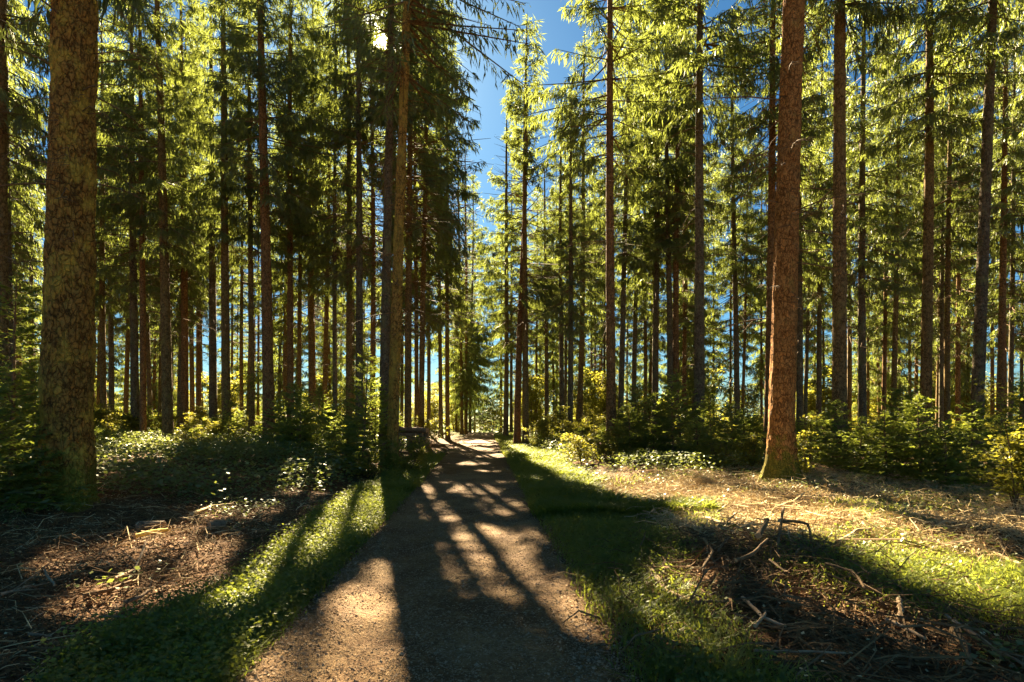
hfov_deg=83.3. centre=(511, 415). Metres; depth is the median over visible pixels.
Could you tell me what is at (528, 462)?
grass
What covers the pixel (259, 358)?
spruce tree
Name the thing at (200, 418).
shrub
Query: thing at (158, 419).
shrub
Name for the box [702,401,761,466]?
young spruce
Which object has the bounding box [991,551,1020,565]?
fallen branch
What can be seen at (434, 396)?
shrub
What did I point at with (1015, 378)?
spruce tree
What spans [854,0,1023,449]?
spruce tree
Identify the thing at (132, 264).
spruce tree
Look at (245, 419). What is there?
shrub
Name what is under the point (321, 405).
young spruce
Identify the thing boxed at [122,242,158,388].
spruce tree
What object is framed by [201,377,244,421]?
shrub
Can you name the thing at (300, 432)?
young spruce
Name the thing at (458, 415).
spruce tree
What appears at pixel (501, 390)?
spruce tree
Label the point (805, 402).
spruce tree
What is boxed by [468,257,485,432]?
spruce tree
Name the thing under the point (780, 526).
fallen branch
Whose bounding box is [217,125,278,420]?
spruce tree
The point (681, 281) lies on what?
spruce tree
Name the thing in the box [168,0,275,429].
spruce tree
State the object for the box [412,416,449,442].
shrub
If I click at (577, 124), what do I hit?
spruce tree
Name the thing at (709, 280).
spruce tree
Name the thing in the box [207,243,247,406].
spruce tree
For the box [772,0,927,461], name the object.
spruce tree
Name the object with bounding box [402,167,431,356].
spruce tree
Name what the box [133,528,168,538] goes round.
fallen branch
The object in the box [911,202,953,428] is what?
spruce tree
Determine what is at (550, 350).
spruce tree
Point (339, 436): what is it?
young spruce
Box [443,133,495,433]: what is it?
spruce tree
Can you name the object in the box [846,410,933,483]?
young spruce
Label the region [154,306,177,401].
spruce tree
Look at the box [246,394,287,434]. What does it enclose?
young spruce
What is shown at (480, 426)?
shrub
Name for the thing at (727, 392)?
spruce tree
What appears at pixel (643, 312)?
spruce tree
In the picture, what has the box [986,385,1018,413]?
shrub
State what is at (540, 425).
shrub
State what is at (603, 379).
shrub
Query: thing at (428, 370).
spruce tree
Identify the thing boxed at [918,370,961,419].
shrub
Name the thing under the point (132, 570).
fallen branch
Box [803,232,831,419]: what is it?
spruce tree
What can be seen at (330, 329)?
spruce tree
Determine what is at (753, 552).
fallen branch
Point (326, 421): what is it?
young spruce
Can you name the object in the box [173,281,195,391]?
spruce tree
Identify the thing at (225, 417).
young spruce
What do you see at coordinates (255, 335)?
spruce tree
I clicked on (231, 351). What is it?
spruce tree
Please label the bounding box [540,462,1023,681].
brush litter
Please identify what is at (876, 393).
spruce tree
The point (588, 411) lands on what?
shrub
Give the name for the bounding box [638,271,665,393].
spruce tree
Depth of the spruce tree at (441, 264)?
26.86 m
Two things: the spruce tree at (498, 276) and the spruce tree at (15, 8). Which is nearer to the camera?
the spruce tree at (15, 8)
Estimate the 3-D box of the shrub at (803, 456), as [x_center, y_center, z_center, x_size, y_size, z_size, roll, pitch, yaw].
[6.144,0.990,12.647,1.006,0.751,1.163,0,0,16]
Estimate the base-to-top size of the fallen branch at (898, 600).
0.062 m
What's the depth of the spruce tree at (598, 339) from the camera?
52.91 m
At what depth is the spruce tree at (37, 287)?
38.17 m
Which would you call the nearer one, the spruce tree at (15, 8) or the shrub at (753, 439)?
the shrub at (753, 439)
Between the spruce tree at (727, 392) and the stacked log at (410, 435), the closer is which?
the stacked log at (410, 435)
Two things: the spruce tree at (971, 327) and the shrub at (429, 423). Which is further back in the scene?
the spruce tree at (971, 327)
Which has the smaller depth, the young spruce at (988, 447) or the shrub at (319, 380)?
the young spruce at (988, 447)
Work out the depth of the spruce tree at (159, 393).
45.88 m
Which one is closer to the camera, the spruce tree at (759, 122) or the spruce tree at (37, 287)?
the spruce tree at (759, 122)
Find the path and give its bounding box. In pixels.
[235,432,627,681]
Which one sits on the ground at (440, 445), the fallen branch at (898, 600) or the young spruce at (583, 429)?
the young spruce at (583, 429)
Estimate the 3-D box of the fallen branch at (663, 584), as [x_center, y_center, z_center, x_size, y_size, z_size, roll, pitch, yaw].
[1.343,1.478,5.087,0.112,0.088,1.153,0,0,-4]
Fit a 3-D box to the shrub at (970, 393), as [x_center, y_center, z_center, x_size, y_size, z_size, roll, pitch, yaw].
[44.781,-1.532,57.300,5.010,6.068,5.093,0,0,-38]
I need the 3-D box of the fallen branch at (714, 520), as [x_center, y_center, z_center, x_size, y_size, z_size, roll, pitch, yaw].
[2.829,1.334,7.349,0.216,0.242,1.587,0,0,-6]
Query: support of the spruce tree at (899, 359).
on the ground at (440, 445)
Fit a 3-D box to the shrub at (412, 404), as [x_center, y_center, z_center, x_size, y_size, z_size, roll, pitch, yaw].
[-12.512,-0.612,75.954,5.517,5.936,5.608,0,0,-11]
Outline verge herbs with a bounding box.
[11,469,1023,681]
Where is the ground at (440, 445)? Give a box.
[0,417,1023,681]
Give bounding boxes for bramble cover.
[5,427,1020,504]
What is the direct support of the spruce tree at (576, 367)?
on the ground at (440, 445)
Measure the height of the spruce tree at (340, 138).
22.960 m
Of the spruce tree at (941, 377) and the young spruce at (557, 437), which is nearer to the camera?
the young spruce at (557, 437)
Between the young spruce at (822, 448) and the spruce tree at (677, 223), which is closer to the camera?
the young spruce at (822, 448)
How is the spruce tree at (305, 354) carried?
on the ground at (440, 445)
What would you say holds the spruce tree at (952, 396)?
on the ground at (440, 445)
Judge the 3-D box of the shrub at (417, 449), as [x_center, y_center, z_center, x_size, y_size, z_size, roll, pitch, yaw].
[-2.747,1.061,15.817,1.296,1.120,1.250,0,0,12]
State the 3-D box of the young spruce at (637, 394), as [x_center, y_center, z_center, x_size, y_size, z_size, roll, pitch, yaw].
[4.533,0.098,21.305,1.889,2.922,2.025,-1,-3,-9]
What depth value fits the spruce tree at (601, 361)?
55.27 m
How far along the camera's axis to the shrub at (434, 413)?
51.61 m
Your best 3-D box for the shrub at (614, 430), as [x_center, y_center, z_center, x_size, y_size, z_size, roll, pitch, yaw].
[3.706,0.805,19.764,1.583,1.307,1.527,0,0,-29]
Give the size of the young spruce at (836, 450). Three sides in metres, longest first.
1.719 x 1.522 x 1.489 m
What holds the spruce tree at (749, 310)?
on the ground at (440, 445)
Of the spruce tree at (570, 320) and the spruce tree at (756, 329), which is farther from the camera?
the spruce tree at (756, 329)
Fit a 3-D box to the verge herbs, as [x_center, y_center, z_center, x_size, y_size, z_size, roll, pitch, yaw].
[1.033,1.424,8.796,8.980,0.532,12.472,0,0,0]
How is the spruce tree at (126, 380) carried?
on the ground at (440, 445)
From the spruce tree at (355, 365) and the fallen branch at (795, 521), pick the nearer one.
the fallen branch at (795, 521)
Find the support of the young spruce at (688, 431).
on the ground at (440, 445)
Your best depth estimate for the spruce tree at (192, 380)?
37.90 m
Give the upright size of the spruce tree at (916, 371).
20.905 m
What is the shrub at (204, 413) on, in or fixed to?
on the ground at (440, 445)
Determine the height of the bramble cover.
1.180 m
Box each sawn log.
[135,521,166,529]
[206,519,225,529]
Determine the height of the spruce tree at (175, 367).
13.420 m
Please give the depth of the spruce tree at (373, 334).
29.98 m
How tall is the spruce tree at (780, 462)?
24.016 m
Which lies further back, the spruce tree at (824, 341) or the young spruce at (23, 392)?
the spruce tree at (824, 341)
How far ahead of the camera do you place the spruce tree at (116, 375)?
42.51 m
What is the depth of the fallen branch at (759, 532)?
5.65 m
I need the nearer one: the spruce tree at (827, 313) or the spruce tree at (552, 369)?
the spruce tree at (827, 313)
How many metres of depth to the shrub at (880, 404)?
57.63 m
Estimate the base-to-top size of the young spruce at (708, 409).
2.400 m
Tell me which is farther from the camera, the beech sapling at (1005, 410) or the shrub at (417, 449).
the shrub at (417, 449)
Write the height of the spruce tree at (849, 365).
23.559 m
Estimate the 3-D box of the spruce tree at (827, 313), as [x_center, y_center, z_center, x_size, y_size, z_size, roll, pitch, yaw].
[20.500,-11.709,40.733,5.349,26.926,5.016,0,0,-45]
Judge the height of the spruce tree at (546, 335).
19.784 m
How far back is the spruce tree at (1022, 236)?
28.59 m
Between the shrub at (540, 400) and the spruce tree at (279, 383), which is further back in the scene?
the shrub at (540, 400)
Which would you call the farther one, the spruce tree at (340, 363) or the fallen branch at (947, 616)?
the spruce tree at (340, 363)
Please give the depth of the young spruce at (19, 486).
8.48 m
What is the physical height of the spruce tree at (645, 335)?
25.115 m
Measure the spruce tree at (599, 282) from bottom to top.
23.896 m
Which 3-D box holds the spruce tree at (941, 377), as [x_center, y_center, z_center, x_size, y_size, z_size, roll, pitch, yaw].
[25.092,-10.466,34.510,4.945,24.490,4.947,0,0,0]
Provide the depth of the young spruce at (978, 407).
12.91 m
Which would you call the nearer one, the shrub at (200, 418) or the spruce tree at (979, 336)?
the spruce tree at (979, 336)
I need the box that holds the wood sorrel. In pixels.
[0,460,1023,671]
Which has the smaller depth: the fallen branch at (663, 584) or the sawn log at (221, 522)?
the fallen branch at (663, 584)
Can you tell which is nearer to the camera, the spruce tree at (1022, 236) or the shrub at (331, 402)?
the spruce tree at (1022, 236)
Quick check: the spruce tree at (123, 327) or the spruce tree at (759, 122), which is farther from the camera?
the spruce tree at (123, 327)
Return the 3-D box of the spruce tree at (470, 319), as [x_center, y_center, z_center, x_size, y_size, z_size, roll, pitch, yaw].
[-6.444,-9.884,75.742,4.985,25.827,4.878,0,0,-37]
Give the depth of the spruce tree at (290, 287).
26.84 m
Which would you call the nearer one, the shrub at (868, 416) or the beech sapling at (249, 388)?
the beech sapling at (249, 388)
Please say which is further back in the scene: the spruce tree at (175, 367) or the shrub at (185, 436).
the spruce tree at (175, 367)
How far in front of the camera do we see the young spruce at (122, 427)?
25.33 m
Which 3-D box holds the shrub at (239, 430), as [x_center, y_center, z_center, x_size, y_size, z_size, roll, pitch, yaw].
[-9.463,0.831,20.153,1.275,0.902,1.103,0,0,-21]
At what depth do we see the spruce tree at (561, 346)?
31.96 m
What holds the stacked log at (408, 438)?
on the stacked log
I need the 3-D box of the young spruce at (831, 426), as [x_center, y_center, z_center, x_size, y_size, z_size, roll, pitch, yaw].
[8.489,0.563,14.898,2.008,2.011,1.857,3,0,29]
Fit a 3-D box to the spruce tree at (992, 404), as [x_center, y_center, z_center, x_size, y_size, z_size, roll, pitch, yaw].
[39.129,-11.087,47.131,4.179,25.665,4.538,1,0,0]
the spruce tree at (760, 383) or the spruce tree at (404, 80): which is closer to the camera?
the spruce tree at (404, 80)
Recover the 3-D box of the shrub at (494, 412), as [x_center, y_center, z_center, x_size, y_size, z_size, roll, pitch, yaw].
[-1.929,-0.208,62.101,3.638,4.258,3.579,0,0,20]
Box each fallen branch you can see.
[0,563,65,595]
[27,632,50,636]
[43,569,55,585]
[82,578,143,597]
[113,541,152,579]
[123,589,149,603]
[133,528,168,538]
[191,503,233,514]
[255,524,324,533]
[300,495,339,506]
[645,565,693,602]
[654,635,702,647]
[694,576,771,603]
[702,537,722,571]
[703,512,770,534]
[734,538,768,561]
[741,596,786,626]
[753,610,766,627]
[753,649,852,653]
[755,518,769,538]
[773,493,802,509]
[776,506,784,560]
[778,519,813,549]
[825,562,887,596]
[836,527,871,542]
[885,617,926,639]
[896,597,903,618]
[944,614,1023,665]
[949,626,972,664]
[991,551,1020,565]
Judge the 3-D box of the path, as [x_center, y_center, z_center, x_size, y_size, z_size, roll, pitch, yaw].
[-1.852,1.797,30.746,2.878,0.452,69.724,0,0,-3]
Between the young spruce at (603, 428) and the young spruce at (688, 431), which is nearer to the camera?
the young spruce at (688, 431)
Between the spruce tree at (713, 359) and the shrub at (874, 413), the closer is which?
the spruce tree at (713, 359)
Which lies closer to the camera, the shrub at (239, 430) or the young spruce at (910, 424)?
the young spruce at (910, 424)
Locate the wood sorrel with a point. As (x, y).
(997, 641)
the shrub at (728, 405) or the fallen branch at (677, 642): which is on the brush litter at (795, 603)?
the fallen branch at (677, 642)
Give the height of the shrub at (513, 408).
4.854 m
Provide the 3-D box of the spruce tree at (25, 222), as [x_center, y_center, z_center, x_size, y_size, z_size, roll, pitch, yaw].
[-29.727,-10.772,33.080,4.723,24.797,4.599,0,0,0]
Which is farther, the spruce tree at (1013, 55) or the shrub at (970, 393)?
the shrub at (970, 393)
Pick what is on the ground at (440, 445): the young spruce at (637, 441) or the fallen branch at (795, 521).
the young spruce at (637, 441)
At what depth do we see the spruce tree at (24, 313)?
35.37 m
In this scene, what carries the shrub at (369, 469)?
on the ground at (440, 445)
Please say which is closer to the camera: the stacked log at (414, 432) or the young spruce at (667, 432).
the young spruce at (667, 432)
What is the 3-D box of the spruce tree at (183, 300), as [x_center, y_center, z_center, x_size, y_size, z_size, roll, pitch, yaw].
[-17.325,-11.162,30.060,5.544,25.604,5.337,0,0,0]
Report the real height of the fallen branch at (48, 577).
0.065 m
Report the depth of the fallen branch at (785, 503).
9.32 m
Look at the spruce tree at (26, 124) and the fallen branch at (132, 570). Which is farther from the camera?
the spruce tree at (26, 124)
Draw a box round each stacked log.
[399,427,427,432]
[399,428,428,432]
[399,433,416,437]
[399,437,419,441]
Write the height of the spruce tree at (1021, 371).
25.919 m
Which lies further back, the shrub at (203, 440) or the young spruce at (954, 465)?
the shrub at (203, 440)
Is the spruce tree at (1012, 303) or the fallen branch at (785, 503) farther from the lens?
the spruce tree at (1012, 303)
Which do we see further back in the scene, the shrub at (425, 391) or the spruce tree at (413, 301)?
the shrub at (425, 391)
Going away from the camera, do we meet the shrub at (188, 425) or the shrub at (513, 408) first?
the shrub at (188, 425)
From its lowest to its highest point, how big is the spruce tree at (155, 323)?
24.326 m
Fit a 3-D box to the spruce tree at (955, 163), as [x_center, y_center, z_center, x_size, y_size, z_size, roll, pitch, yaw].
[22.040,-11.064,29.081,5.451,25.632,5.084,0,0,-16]
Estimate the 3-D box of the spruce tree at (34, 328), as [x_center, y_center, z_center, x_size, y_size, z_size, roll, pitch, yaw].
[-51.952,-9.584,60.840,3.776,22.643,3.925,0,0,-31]
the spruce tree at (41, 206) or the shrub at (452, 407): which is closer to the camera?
the spruce tree at (41, 206)
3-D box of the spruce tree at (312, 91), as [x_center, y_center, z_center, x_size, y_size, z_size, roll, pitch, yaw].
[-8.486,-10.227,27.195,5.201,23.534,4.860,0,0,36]
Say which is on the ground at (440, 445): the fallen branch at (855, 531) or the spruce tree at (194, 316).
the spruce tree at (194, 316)
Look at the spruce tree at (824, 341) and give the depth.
47.92 m
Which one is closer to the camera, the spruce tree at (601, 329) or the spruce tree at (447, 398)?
the spruce tree at (447, 398)
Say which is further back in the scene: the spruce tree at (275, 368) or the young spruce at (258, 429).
the spruce tree at (275, 368)
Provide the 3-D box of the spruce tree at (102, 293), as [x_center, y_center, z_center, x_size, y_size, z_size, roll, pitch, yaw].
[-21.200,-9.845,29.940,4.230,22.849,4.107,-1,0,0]
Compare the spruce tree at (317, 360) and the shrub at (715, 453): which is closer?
the shrub at (715, 453)
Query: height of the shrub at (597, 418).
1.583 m
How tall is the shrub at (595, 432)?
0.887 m
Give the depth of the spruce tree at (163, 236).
23.83 m
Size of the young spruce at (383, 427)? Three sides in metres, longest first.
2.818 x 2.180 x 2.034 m
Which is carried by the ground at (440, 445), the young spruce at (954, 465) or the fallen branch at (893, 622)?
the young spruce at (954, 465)
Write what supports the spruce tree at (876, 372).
on the ground at (440, 445)
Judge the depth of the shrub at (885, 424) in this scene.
27.64 m
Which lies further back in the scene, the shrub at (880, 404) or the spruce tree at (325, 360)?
the shrub at (880, 404)
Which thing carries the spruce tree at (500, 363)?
on the ground at (440, 445)
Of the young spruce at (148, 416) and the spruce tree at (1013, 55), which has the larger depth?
the young spruce at (148, 416)
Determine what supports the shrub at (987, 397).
on the ground at (440, 445)
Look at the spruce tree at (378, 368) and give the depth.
59.99 m
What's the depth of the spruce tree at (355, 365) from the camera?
50.86 m
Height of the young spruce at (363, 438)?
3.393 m
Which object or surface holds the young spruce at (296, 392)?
on the ground at (440, 445)
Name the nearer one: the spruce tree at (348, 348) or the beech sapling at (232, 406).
the beech sapling at (232, 406)
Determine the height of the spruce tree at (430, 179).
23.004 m
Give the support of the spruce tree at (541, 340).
on the ground at (440, 445)
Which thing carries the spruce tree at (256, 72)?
on the ground at (440, 445)
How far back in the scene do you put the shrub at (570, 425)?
25.78 m
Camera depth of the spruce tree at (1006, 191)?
25.94 m
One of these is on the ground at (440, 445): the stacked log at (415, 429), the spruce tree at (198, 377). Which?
the spruce tree at (198, 377)
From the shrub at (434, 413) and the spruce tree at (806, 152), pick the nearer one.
the spruce tree at (806, 152)
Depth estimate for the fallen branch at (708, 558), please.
5.54 m
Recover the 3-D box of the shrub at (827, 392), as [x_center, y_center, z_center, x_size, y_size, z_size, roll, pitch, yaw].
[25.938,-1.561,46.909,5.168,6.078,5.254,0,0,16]
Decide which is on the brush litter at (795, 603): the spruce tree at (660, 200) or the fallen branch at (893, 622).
the fallen branch at (893, 622)
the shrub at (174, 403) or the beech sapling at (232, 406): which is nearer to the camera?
the beech sapling at (232, 406)
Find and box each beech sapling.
[216,384,243,445]
[234,371,259,442]
[795,410,828,474]
[973,377,1023,512]
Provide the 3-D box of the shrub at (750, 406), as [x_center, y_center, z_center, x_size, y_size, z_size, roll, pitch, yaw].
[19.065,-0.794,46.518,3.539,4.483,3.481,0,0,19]
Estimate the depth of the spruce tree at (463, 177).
29.82 m
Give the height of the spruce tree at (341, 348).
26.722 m
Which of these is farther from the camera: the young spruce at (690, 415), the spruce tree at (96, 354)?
the spruce tree at (96, 354)
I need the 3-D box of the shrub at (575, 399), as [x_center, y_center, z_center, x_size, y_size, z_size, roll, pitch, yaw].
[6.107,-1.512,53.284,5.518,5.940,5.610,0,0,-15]
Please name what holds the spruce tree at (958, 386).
on the ground at (440, 445)
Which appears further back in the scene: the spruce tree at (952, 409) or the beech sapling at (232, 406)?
the spruce tree at (952, 409)
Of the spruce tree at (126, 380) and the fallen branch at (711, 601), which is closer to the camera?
the fallen branch at (711, 601)
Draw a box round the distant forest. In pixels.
[119,377,1018,432]
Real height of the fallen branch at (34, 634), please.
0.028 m
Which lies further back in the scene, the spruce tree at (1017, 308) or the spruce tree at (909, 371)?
the spruce tree at (909, 371)
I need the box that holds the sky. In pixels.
[8,0,1023,416]
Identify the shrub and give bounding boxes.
[94,403,121,434]
[106,410,139,438]
[108,408,124,426]
[117,411,156,436]
[138,424,160,440]
[147,412,173,430]
[156,410,183,434]
[168,421,208,447]
[168,430,199,453]
[173,377,195,408]
[183,412,216,428]
[188,435,214,450]
[189,405,219,426]
[191,418,212,433]
[201,369,247,417]
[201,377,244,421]
[201,416,237,441]
[228,427,253,447]
[239,417,260,427]
[245,401,261,418]
[305,373,343,409]
[318,390,345,413]
[340,447,391,476]
[363,381,375,418]
[393,434,434,470]
[411,392,424,415]
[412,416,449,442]
[413,381,451,427]
[424,390,443,425]
[424,396,444,429]
[436,387,468,431]
[472,412,489,430]
[479,396,509,432]
[500,391,522,426]
[509,370,553,428]
[509,373,554,431]
[522,415,558,445]
[540,405,574,438]
[551,368,600,421]
[554,417,591,442]
[557,432,600,464]
[570,414,595,442]
[574,398,598,422]
[581,433,621,460]
[583,368,630,422]
[585,367,631,423]
[586,414,605,434]
[589,427,600,442]
[599,410,641,439]
[599,421,632,455]
[624,387,659,419]
[688,365,728,416]
[695,440,739,468]
[719,390,746,420]
[725,382,764,416]
[729,430,765,466]
[742,420,762,440]
[795,387,824,423]
[797,444,814,473]
[803,361,857,418]
[856,377,890,416]
[867,414,878,424]
[870,378,912,416]
[870,382,904,418]
[871,414,895,440]
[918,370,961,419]
[935,373,994,418]
[961,381,989,419]
[961,421,1023,505]
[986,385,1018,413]
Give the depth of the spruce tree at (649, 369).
47.83 m
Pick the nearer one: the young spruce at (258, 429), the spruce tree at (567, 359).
the young spruce at (258, 429)
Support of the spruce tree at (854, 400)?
on the ground at (440, 445)
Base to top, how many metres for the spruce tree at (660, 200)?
23.364 m
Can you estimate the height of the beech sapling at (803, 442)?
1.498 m
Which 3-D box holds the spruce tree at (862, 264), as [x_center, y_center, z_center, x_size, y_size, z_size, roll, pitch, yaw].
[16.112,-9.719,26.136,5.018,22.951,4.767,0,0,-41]
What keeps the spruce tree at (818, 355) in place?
on the ground at (440, 445)
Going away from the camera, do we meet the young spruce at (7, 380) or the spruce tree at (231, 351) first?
the young spruce at (7, 380)
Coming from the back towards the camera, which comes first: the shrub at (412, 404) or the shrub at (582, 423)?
the shrub at (412, 404)
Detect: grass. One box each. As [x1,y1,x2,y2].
[20,432,1023,681]
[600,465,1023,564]
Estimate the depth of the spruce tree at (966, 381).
49.35 m
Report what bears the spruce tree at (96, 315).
on the ground at (440, 445)
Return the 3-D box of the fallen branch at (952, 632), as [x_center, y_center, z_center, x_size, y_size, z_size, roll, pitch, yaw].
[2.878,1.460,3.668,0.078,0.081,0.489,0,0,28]
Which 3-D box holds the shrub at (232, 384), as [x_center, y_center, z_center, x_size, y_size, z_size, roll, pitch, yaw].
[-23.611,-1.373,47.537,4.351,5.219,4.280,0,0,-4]
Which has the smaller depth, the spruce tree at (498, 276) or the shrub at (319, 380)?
the spruce tree at (498, 276)
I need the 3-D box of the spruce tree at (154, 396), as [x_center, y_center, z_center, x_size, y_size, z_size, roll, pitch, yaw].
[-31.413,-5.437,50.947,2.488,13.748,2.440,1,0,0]
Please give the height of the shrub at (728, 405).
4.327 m
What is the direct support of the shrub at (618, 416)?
on the ground at (440, 445)
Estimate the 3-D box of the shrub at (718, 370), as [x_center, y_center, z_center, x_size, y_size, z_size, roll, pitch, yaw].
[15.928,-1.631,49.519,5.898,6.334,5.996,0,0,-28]
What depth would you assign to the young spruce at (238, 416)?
34.32 m
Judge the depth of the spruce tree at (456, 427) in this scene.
61.88 m
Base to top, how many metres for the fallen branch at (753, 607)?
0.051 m
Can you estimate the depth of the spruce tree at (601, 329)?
49.89 m
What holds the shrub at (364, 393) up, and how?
on the ground at (440, 445)
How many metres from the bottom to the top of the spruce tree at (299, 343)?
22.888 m
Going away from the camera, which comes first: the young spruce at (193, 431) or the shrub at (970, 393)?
the young spruce at (193, 431)
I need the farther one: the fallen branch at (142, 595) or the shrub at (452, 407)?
the shrub at (452, 407)
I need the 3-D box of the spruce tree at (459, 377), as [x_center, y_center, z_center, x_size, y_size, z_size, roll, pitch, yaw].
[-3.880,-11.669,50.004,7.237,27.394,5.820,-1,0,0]
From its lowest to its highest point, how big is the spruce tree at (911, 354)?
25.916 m
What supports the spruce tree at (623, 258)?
on the ground at (440, 445)
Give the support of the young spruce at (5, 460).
on the ground at (440, 445)
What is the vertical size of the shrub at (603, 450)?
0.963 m
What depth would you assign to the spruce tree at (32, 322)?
41.05 m
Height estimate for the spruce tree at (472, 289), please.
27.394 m
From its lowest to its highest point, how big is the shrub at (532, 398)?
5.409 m
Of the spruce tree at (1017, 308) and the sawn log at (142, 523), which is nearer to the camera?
the sawn log at (142, 523)
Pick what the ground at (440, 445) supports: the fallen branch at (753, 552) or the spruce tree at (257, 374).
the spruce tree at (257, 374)
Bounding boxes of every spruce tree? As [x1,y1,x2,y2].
[0,0,50,67]
[0,0,50,409]
[0,0,201,512]
[6,0,49,369]
[8,56,45,414]
[8,58,42,357]
[9,18,42,290]
[9,66,38,345]
[13,96,45,392]
[15,250,40,378]
[21,203,44,402]
[94,101,138,407]
[94,262,121,395]
[95,0,196,440]
[95,0,217,442]
[95,11,138,422]
[95,34,157,424]
[95,48,137,374]
[95,77,159,421]
[99,40,179,422]
[103,0,217,443]
[112,0,234,427]
[114,312,130,413]
[116,307,139,410]
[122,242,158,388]
[125,130,175,416]
[137,23,218,431]
[138,120,195,375]
[146,303,158,426]
[153,22,233,414]
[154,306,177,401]
[156,345,177,410]
[158,63,231,419]
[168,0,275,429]
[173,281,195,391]
[174,0,259,420]
[193,0,345,441]
[194,182,220,407]
[199,0,304,441]
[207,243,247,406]
[216,176,254,408]
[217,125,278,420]
[229,267,255,410]
[233,0,334,416]
[233,149,282,422]
[233,243,261,422]
[238,279,261,413]
[245,23,308,411]
[253,131,308,407]
[255,240,283,404]
[260,16,352,408]
[268,53,332,394]
[269,0,346,408]
[273,254,308,401]
[279,0,380,422]
[293,29,354,410]
[293,272,331,410]
[297,0,394,419]
[302,166,345,403]
[304,280,342,388]
[305,0,416,430]
[306,0,545,468]
[309,0,465,456]
[316,222,355,413]
[321,145,380,407]
[323,0,405,435]
[342,0,456,439]
[343,296,368,405]
[344,0,481,426]
[354,42,435,363]
[362,10,475,426]
[363,0,493,427]
[363,40,432,362]
[363,197,380,411]
[378,263,413,425]
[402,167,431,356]
[403,22,478,438]
[403,32,482,437]
[404,89,478,435]
[431,130,502,433]
[431,205,477,431]
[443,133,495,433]
[443,174,503,432]
[443,241,468,431]
[450,244,480,415]
[468,115,541,435]
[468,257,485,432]
[476,14,577,443]
[478,169,539,431]
[484,215,515,431]
[485,86,563,443]
[509,186,555,428]
[513,0,677,451]
[517,158,566,421]
[527,101,583,434]
[528,198,553,428]
[532,170,573,411]
[535,249,563,418]
[541,91,605,437]
[541,142,588,427]
[550,29,627,427]
[551,281,574,412]
[567,150,605,417]
[567,194,600,404]
[575,194,617,421]
[578,0,677,420]
[580,174,618,425]
[584,154,630,425]
[585,276,605,415]
[596,2,708,432]
[600,42,673,413]
[615,124,672,428]
[615,217,643,403]
[617,0,781,444]
[618,3,718,415]
[627,132,680,423]
[638,13,725,427]
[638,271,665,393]
[639,0,726,422]
[650,115,709,388]
[661,277,693,402]
[663,141,721,411]
[665,140,724,416]
[692,0,901,482]
[692,156,733,416]
[703,0,850,447]
[703,10,767,425]
[705,104,765,421]
[711,128,767,424]
[733,139,767,423]
[736,0,857,435]
[748,190,767,391]
[760,92,831,373]
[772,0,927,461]
[801,6,877,430]
[801,70,832,430]
[803,164,831,429]
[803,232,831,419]
[810,0,923,428]
[823,100,888,433]
[847,34,921,417]
[851,114,907,414]
[852,156,906,420]
[852,324,872,416]
[852,329,873,412]
[853,4,943,427]
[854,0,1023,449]
[866,163,914,410]
[869,140,921,414]
[870,126,934,408]
[884,0,1014,432]
[888,43,979,434]
[891,70,965,368]
[900,0,1023,455]
[902,234,936,417]
[906,99,975,428]
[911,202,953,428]
[919,68,998,425]
[932,147,975,390]
[935,0,1023,431]
[935,187,986,415]
[944,138,996,421]
[956,0,1023,422]
[961,73,1023,416]
[961,132,1019,414]
[961,265,987,378]
[986,72,1023,428]
[994,349,1019,409]
[1000,3,1023,213]
[1015,140,1023,244]
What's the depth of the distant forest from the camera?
148.23 m
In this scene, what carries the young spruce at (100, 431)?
on the ground at (440, 445)
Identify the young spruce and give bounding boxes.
[0,272,41,503]
[0,355,38,463]
[0,356,96,474]
[0,372,85,513]
[0,442,103,500]
[94,428,114,446]
[105,429,139,449]
[116,425,131,433]
[146,405,157,425]
[189,425,206,443]
[206,410,245,445]
[231,410,245,427]
[243,420,278,440]
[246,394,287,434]
[253,382,330,446]
[270,402,329,452]
[304,388,336,443]
[305,403,357,454]
[312,349,391,473]
[318,423,372,463]
[335,379,403,463]
[550,431,565,446]
[573,426,593,445]
[596,425,605,444]
[603,402,657,459]
[617,379,662,448]
[619,428,651,453]
[620,392,685,458]
[635,379,696,459]
[652,369,727,456]
[675,416,719,462]
[694,390,731,451]
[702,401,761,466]
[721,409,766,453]
[795,411,847,468]
[797,399,864,469]
[812,416,897,470]
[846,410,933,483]
[861,384,956,466]
[867,393,994,491]
[895,399,1004,480]
[908,422,992,484]
[948,413,1023,487]
[993,376,1023,477]
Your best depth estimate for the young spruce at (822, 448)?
13.82 m
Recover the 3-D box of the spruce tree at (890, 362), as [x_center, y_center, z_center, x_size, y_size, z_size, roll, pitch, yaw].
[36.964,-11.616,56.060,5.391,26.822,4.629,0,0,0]

